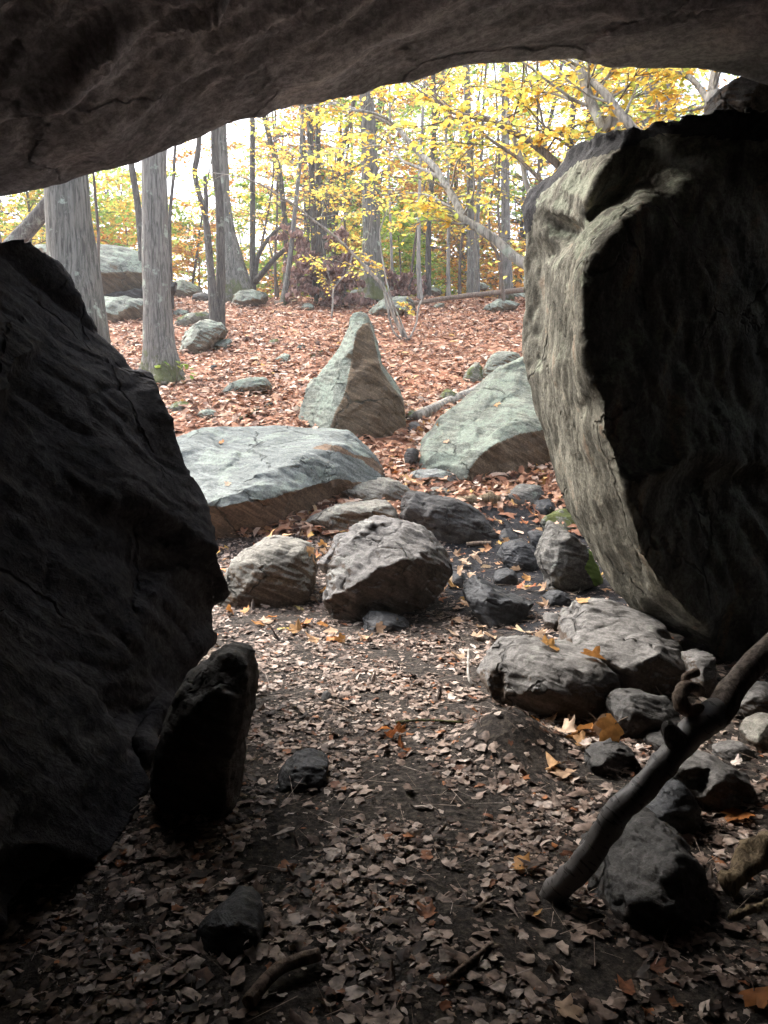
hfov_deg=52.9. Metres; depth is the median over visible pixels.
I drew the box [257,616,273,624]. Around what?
maple leaf
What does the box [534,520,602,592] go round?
mossy rock
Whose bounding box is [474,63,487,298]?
tree
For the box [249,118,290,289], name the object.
tree
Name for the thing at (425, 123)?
tree
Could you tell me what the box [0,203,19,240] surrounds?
shrub
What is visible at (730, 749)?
rock
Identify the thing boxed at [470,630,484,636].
maple leaf
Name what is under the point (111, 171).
tree
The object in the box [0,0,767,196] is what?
overhanging boulder
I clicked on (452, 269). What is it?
shrub
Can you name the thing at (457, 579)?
rock
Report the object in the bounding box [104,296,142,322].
boulder
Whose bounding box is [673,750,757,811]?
block rock
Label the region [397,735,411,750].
maple leaf
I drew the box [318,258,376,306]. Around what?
withered bush
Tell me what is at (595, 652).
maple leaf
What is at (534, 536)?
rock
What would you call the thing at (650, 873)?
dark boulder
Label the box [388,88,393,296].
tree
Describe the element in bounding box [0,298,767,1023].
ground
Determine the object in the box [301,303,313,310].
rock
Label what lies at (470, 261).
tree
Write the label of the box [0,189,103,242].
young tree
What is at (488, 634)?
maple leaf
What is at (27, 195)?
young tree
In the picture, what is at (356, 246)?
shrub
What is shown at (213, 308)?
tree
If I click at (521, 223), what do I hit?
tree
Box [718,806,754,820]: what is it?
maple leaf
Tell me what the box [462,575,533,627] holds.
rock
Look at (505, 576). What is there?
rock
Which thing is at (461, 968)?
stick
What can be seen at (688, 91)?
tree
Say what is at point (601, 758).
block rock
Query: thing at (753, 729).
rock
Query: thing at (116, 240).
shrub
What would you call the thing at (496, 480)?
hillside leaves
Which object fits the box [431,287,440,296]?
rock
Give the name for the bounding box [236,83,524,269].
beech tree
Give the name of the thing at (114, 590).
cave boulder
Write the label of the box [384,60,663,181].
beech tree
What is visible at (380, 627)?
maple leaf
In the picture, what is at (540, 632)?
maple leaf
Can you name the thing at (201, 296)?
rock
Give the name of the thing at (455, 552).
maple leaf
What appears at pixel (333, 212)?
tree
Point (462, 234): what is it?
young beech
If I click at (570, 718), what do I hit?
maple leaf
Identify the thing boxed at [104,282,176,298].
boulder
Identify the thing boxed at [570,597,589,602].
maple leaf
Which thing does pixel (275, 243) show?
young beech
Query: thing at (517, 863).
maple leaf
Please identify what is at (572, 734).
maple leaf
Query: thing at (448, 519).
dark boulder
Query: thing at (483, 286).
rock
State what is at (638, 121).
tree
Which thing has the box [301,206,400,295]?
shrub
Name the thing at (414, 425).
rock
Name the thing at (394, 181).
tree
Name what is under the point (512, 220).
tree
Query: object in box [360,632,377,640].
maple leaf
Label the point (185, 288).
boulder
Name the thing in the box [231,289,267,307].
boulder
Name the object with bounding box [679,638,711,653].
rock
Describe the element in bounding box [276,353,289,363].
rock
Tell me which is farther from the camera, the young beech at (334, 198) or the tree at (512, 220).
the tree at (512, 220)
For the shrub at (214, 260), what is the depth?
30.61 m
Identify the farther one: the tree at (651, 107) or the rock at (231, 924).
the tree at (651, 107)
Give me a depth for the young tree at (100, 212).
20.32 m
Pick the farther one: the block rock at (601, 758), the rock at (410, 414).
the rock at (410, 414)
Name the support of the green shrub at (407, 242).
on the ground
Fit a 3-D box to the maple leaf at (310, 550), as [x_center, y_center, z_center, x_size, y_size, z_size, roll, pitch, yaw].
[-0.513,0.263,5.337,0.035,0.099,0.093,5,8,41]
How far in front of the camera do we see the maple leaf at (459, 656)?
4.08 m
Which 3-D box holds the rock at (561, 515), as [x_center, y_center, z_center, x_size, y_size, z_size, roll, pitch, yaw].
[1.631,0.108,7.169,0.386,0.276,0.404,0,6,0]
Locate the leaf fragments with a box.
[0,517,767,1023]
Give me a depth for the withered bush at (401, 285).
19.77 m
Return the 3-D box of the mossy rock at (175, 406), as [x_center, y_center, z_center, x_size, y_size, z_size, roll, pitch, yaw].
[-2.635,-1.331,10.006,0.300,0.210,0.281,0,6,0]
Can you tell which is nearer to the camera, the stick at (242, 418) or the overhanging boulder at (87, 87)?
the overhanging boulder at (87, 87)
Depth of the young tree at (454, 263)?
24.07 m
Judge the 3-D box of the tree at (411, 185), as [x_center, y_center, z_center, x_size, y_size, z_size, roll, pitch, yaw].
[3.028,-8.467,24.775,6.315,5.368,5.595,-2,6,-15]
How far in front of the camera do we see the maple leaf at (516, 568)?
6.08 m
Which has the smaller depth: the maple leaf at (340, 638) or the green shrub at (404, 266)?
the maple leaf at (340, 638)
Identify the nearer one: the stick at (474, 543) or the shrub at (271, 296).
the stick at (474, 543)
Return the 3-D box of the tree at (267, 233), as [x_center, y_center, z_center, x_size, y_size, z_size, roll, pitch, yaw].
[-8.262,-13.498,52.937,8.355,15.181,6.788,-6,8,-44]
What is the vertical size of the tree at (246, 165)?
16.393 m
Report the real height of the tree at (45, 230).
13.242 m
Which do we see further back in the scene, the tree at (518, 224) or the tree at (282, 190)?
the tree at (518, 224)
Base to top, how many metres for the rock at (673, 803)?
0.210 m
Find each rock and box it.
[169,401,188,410]
[173,309,188,316]
[174,311,208,325]
[192,292,207,300]
[196,886,264,959]
[197,409,218,418]
[213,338,231,349]
[223,377,272,395]
[268,339,278,343]
[274,748,328,792]
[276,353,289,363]
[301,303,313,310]
[304,499,398,534]
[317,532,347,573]
[341,477,409,500]
[362,611,408,632]
[403,468,457,484]
[404,448,418,468]
[406,410,414,419]
[407,421,419,432]
[429,486,451,495]
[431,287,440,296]
[432,303,444,308]
[439,389,456,397]
[446,571,465,588]
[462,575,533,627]
[463,362,482,381]
[480,283,488,290]
[483,298,519,313]
[483,351,519,377]
[492,568,517,585]
[496,538,537,571]
[499,529,517,541]
[505,483,543,507]
[514,293,524,298]
[527,530,542,547]
[531,499,555,514]
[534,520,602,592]
[540,509,575,530]
[541,590,571,606]
[542,612,558,630]
[584,737,641,775]
[604,688,680,738]
[643,728,663,750]
[645,778,702,834]
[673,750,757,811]
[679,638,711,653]
[681,648,716,699]
[703,76,767,114]
[711,740,755,760]
[735,681,767,718]
[739,712,767,752]
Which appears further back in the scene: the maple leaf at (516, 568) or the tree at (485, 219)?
the tree at (485, 219)
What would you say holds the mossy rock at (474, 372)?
on the ground
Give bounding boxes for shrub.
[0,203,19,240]
[0,205,40,243]
[1,170,141,249]
[4,196,45,238]
[90,169,205,281]
[91,206,136,247]
[108,173,213,287]
[117,221,206,290]
[136,231,206,284]
[167,152,424,339]
[181,243,249,292]
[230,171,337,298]
[259,242,361,295]
[264,224,361,297]
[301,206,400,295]
[306,236,356,296]
[325,217,416,296]
[346,198,452,288]
[347,239,396,271]
[380,204,456,297]
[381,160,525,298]
[384,246,444,296]
[402,213,481,283]
[421,228,495,296]
[422,254,466,292]
[456,253,516,291]
[480,237,525,295]
[481,252,524,296]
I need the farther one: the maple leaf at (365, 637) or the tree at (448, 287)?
the tree at (448, 287)
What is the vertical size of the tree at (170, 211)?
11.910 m
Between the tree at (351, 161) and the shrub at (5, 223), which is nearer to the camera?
the shrub at (5, 223)
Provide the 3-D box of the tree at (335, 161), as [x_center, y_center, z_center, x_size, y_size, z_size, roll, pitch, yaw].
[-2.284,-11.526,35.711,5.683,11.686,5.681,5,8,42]
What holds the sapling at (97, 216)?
on the ground
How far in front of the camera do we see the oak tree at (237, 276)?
18.79 m
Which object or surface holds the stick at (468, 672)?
on the ground
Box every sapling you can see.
[92,173,99,262]
[312,242,353,317]
[505,110,558,191]
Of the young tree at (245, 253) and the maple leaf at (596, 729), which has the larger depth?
the young tree at (245, 253)
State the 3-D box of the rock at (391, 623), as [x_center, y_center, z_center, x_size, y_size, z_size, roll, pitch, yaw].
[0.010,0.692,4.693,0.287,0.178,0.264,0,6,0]
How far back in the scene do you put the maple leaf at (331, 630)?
4.58 m
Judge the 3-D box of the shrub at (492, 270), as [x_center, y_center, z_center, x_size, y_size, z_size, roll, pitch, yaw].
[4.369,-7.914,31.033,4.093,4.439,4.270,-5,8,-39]
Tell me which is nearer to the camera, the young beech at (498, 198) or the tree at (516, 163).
the young beech at (498, 198)
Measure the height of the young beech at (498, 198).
8.793 m
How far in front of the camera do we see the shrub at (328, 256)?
23.18 m
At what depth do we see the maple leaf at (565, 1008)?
1.59 m
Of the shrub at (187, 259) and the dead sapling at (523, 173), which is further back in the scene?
the shrub at (187, 259)
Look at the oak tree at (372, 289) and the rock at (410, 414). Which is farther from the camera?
the oak tree at (372, 289)
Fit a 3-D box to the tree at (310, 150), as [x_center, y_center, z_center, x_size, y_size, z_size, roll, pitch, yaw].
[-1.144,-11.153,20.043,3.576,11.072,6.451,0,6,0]
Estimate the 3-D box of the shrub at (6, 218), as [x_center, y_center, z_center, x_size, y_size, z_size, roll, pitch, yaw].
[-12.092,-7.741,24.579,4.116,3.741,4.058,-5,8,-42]
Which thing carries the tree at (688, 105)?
on the ground
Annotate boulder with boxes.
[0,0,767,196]
[0,239,228,933]
[35,243,141,294]
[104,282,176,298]
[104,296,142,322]
[150,641,258,819]
[174,279,202,297]
[176,425,384,539]
[179,319,227,353]
[217,535,317,607]
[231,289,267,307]
[298,312,405,438]
[322,515,452,621]
[369,296,415,316]
[399,490,497,543]
[418,356,551,483]
[476,635,619,720]
[522,107,767,663]
[557,598,684,695]
[579,807,714,939]
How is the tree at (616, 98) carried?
on the ground
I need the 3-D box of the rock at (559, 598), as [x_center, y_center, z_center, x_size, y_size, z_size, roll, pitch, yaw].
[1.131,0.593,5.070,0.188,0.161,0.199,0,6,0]
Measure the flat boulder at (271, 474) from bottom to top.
1.223 m
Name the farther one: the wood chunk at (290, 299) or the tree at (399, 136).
the tree at (399, 136)
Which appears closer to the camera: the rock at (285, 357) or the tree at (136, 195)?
the rock at (285, 357)
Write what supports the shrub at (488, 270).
on the ground
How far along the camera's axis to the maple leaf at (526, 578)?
5.86 m
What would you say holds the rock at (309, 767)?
on the ground
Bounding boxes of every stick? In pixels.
[236,402,272,421]
[242,947,320,1009]
[327,700,354,713]
[396,719,463,723]
[446,941,493,982]
[466,541,490,545]
[467,649,473,686]
[473,895,491,913]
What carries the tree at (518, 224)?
on the ground
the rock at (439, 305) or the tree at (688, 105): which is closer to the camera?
the rock at (439, 305)
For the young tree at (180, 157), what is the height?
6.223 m
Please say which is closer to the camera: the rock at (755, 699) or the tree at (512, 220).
the rock at (755, 699)
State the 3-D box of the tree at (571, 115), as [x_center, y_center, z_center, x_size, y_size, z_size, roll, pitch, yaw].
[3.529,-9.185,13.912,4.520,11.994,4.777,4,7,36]
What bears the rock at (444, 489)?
on the ground
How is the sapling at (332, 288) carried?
on the ground
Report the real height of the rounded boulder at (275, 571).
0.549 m
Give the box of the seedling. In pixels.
[154,361,195,383]
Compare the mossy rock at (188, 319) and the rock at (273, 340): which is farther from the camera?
the mossy rock at (188, 319)
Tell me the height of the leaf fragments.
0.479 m
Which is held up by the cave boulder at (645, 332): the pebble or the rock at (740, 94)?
the rock at (740, 94)
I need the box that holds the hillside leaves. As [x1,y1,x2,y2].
[108,294,581,538]
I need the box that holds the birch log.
[412,383,479,419]
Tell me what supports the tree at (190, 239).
on the ground
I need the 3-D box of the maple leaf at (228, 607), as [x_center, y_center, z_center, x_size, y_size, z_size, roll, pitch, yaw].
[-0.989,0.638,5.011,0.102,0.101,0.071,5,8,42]
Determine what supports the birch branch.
on the ground
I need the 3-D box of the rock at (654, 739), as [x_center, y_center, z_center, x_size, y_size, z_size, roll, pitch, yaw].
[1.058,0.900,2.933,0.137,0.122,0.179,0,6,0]
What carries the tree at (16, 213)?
on the ground
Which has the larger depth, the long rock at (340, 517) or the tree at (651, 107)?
the tree at (651, 107)
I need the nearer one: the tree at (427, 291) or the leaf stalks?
the leaf stalks
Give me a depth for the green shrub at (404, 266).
24.24 m
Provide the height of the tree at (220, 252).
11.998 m
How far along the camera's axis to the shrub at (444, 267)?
31.26 m
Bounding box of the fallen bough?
[413,287,523,304]
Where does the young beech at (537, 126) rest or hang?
on the ground
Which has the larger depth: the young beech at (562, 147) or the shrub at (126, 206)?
the shrub at (126, 206)
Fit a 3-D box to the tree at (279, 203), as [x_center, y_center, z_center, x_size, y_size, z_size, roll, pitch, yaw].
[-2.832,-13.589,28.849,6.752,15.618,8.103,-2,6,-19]
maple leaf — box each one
[224,604,233,614]
[240,605,249,613]
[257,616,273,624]
[288,619,301,633]
[305,631,323,642]
[306,544,314,556]
[316,621,327,626]
[323,626,343,635]
[326,634,334,640]
[334,633,348,642]
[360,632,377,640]
[371,621,385,633]
[384,723,397,738]
[393,721,406,733]
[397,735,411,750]
[451,616,464,621]
[451,650,464,658]
[453,548,460,556]
[456,565,463,575]
[465,571,475,577]
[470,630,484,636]
[475,554,485,563]
[484,631,497,638]
[510,565,520,570]
[511,852,529,873]
[512,624,529,631]
[522,573,534,580]
[535,628,546,637]
[536,597,547,606]
[539,582,545,590]
[539,635,559,650]
[544,993,583,1022]
[545,713,556,724]
[545,752,569,769]
[551,765,577,777]
[554,714,575,735]
[565,730,579,737]
[566,714,577,727]
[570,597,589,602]
[573,730,590,748]
[575,723,592,731]
[581,646,605,659]
[589,713,605,735]
[596,713,627,741]
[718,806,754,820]
[738,976,767,1008]
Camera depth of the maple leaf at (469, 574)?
5.92 m
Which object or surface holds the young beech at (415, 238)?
on the ground
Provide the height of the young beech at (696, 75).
6.518 m
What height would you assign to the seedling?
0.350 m
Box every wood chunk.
[274,297,297,305]
[717,831,767,897]
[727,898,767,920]
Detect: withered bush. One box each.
[269,188,356,303]
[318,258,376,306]
[384,266,426,296]
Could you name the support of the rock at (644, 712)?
on the ground
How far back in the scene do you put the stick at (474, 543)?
6.68 m
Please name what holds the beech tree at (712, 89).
on the ground
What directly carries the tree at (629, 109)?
on the ground
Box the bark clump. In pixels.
[457,491,500,505]
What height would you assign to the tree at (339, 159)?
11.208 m
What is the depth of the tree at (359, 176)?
38.65 m
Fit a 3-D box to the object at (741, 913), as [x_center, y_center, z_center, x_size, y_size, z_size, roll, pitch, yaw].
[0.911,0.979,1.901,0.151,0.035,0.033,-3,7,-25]
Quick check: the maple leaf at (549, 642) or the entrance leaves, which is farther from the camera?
the entrance leaves
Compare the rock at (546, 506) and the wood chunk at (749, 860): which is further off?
the rock at (546, 506)
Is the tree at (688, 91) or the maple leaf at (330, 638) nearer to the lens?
the maple leaf at (330, 638)
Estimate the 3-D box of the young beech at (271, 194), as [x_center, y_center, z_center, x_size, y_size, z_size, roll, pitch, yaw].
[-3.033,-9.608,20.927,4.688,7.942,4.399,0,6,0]
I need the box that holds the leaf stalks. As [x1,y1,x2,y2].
[0,534,767,1023]
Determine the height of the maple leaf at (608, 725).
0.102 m
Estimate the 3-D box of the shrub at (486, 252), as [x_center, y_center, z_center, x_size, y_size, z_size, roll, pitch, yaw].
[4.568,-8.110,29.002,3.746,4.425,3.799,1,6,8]
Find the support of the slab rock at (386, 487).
on the ground
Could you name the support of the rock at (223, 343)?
on the ground
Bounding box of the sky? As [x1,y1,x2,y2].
[1,60,739,294]
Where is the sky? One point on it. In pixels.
(179, 187)
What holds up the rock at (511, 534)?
on the ground
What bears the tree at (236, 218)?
on the ground
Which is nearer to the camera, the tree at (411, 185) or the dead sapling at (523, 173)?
the dead sapling at (523, 173)
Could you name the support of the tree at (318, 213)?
on the ground
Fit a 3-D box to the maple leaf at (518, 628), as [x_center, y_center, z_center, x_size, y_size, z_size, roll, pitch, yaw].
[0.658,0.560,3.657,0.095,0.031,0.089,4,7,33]
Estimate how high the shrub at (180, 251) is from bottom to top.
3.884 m
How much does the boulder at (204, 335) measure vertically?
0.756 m
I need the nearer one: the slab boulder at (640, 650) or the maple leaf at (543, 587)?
the slab boulder at (640, 650)
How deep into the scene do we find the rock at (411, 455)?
8.21 m
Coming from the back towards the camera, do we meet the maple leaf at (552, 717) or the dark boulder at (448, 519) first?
the dark boulder at (448, 519)
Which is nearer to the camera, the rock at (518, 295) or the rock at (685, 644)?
the rock at (685, 644)
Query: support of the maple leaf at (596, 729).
on the ground
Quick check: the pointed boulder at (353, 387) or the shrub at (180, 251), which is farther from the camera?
the shrub at (180, 251)
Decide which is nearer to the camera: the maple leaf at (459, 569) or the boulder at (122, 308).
the maple leaf at (459, 569)
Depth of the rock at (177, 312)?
17.11 m
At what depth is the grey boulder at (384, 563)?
4.84 m
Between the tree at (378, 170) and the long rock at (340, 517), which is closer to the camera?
the long rock at (340, 517)
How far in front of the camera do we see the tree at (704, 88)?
27.55 m
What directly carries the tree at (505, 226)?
on the ground
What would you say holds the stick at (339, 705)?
on the ground
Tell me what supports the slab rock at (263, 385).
on the ground
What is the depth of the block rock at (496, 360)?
11.50 m
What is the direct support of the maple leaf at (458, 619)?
on the ground
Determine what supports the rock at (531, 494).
on the ground
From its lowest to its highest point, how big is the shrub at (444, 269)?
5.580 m
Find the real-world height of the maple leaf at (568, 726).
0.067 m
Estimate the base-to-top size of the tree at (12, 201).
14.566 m
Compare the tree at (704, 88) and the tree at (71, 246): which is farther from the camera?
the tree at (704, 88)
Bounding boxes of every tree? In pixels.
[0,185,132,245]
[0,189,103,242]
[0,197,35,235]
[0,202,44,237]
[1,166,136,246]
[1,192,44,243]
[2,196,44,242]
[7,169,127,239]
[15,165,140,247]
[44,175,110,343]
[88,170,140,247]
[96,166,140,232]
[122,170,260,286]
[128,164,142,288]
[138,150,185,384]
[166,121,248,283]
[168,146,176,311]
[178,210,210,266]
[179,155,281,293]
[192,137,219,321]
[203,176,208,265]
[209,190,267,276]
[211,128,225,325]
[218,125,252,302]
[227,91,395,297]
[229,102,431,295]
[230,88,406,295]
[234,115,342,271]
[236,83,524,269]
[236,109,322,294]
[244,208,279,294]
[249,86,417,295]
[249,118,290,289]
[257,68,480,293]
[262,116,288,282]
[265,88,401,250]
[278,105,303,306]
[300,73,488,288]
[300,134,359,251]
[306,104,317,297]
[315,103,324,298]
[322,95,356,278]
[327,63,558,295]
[334,144,393,261]
[342,109,404,214]
[357,90,389,301]
[361,70,531,293]
[381,69,519,286]
[383,84,460,287]
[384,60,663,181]
[384,64,515,295]
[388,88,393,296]
[394,66,536,294]
[400,154,523,299]
[416,77,425,300]
[423,75,436,297]
[436,59,633,291]
[442,70,450,295]
[449,60,559,286]
[463,65,474,292]
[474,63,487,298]
[475,59,718,131]
[481,181,522,282]
[488,154,506,312]
[501,62,514,300]
[519,109,581,207]
[545,60,641,161]
[554,74,661,159]
[567,80,579,151]
[567,98,642,133]
[575,68,659,143]
[580,68,704,132]
[585,63,594,137]
[598,66,720,123]
[618,76,701,127]
[641,68,654,129]
[660,68,729,109]
[662,80,673,121]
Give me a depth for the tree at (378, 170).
34.71 m
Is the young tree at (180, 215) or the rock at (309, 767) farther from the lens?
the young tree at (180, 215)
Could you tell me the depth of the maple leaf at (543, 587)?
5.43 m
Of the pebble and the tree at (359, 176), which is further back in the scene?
the tree at (359, 176)
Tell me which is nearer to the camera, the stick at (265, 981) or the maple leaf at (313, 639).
the stick at (265, 981)
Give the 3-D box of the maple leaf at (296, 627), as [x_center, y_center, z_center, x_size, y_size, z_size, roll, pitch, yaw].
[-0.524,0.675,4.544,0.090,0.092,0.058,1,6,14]
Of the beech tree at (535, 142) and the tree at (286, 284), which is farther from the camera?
the tree at (286, 284)
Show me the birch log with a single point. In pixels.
(426, 411)
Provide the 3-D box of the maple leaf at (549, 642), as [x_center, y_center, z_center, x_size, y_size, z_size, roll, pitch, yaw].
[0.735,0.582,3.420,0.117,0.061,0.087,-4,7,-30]
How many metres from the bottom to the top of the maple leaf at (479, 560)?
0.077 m
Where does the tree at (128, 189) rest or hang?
on the ground
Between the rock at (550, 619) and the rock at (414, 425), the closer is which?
the rock at (550, 619)
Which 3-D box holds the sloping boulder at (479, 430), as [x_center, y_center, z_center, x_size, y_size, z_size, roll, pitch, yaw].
[1.428,-1.180,9.040,2.257,1.860,2.562,0,6,0]
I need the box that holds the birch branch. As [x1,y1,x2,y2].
[539,633,767,904]
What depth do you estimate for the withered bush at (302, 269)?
17.94 m
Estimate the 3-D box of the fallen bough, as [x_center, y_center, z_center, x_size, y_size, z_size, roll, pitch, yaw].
[2.526,-5.331,18.816,4.102,0.663,0.231,-1,6,-9]
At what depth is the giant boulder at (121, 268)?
16.82 m
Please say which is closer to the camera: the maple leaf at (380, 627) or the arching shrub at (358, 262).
the maple leaf at (380, 627)
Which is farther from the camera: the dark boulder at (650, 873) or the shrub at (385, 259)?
the shrub at (385, 259)
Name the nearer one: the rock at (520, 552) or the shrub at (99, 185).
the rock at (520, 552)
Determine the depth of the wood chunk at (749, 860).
2.02 m
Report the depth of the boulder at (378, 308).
16.81 m
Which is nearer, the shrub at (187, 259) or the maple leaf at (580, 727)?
the maple leaf at (580, 727)
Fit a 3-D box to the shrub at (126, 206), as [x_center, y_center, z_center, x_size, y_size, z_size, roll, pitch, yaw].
[-7.690,-8.214,23.496,4.101,4.778,4.044,1,6,6]
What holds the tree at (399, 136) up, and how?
on the ground
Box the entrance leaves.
[217,458,610,604]
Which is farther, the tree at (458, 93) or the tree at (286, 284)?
the tree at (458, 93)
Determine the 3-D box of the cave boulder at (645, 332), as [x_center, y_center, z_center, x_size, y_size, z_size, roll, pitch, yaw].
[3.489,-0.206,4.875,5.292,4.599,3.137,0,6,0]
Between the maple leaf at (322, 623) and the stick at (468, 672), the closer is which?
the stick at (468, 672)
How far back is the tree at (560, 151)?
45.27 m
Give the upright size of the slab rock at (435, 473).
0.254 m
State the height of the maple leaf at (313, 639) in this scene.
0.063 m
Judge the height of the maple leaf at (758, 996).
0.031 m
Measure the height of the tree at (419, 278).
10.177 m
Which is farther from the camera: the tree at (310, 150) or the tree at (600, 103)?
the tree at (600, 103)
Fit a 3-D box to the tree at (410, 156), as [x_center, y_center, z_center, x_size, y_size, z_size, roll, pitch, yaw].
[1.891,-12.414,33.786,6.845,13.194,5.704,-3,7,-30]
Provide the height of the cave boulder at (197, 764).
0.618 m
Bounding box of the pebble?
[321,690,331,702]
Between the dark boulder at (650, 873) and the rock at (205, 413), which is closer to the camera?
the dark boulder at (650, 873)
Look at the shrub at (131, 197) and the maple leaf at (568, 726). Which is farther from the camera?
the shrub at (131, 197)
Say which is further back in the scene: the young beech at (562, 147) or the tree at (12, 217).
the tree at (12, 217)
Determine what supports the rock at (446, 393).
on the ground
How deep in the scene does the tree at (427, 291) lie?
20.29 m
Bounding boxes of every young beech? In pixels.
[173,105,357,286]
[196,100,357,299]
[240,95,427,291]
[342,72,495,296]
[380,64,563,293]
[398,62,581,298]
[418,59,592,271]
[487,60,698,281]
[511,68,723,270]
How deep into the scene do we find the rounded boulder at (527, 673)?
3.21 m
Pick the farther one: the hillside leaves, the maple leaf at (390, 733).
the hillside leaves
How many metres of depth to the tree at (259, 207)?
23.29 m
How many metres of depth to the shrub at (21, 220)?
26.08 m
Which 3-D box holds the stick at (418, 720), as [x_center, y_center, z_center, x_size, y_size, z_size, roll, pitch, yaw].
[0.188,0.855,3.152,0.280,0.028,0.038,1,6,9]
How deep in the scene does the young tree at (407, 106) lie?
25.18 m
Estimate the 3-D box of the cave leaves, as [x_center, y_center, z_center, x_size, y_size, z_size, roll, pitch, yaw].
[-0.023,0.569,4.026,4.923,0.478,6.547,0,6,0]
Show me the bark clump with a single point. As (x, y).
(492, 497)
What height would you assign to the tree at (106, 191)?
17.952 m
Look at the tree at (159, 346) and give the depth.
11.15 m
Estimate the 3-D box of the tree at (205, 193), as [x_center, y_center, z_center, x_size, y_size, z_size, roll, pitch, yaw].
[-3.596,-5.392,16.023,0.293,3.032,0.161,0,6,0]
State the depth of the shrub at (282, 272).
30.74 m
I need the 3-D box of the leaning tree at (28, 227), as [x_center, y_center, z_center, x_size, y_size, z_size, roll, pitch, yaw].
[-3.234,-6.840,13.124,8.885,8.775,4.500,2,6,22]
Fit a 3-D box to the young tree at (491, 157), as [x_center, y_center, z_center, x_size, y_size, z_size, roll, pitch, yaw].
[1.786,-10.706,24.515,7.370,9.607,7.688,0,6,0]
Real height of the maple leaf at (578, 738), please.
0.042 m
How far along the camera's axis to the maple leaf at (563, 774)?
2.66 m
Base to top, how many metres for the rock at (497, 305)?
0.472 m
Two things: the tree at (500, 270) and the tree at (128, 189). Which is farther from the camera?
the tree at (128, 189)
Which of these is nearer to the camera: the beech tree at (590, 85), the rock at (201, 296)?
the beech tree at (590, 85)
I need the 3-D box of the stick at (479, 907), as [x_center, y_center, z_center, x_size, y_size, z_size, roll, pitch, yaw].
[0.247,0.983,1.935,0.016,0.019,0.074,4,7,36]
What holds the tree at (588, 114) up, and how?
on the ground
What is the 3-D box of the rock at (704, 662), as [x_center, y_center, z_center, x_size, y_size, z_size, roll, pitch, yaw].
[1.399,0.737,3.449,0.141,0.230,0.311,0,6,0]
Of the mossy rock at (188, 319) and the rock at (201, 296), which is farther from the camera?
the rock at (201, 296)
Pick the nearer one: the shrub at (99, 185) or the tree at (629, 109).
the shrub at (99, 185)
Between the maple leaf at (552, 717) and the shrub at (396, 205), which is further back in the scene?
the shrub at (396, 205)
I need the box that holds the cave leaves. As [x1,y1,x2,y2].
[52,529,767,1023]
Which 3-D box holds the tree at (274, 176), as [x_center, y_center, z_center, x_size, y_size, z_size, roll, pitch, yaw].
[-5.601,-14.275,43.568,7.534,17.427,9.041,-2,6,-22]
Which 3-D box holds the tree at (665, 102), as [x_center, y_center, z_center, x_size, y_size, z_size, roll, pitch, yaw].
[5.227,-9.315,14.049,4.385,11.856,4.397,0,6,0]
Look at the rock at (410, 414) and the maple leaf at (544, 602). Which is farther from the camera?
the rock at (410, 414)
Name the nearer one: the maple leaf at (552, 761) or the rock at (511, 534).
the maple leaf at (552, 761)
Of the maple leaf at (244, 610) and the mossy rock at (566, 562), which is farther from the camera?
the mossy rock at (566, 562)
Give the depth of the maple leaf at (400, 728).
3.07 m
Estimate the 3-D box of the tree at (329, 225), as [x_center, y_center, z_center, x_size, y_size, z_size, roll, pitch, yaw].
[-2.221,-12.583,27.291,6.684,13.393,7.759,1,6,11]

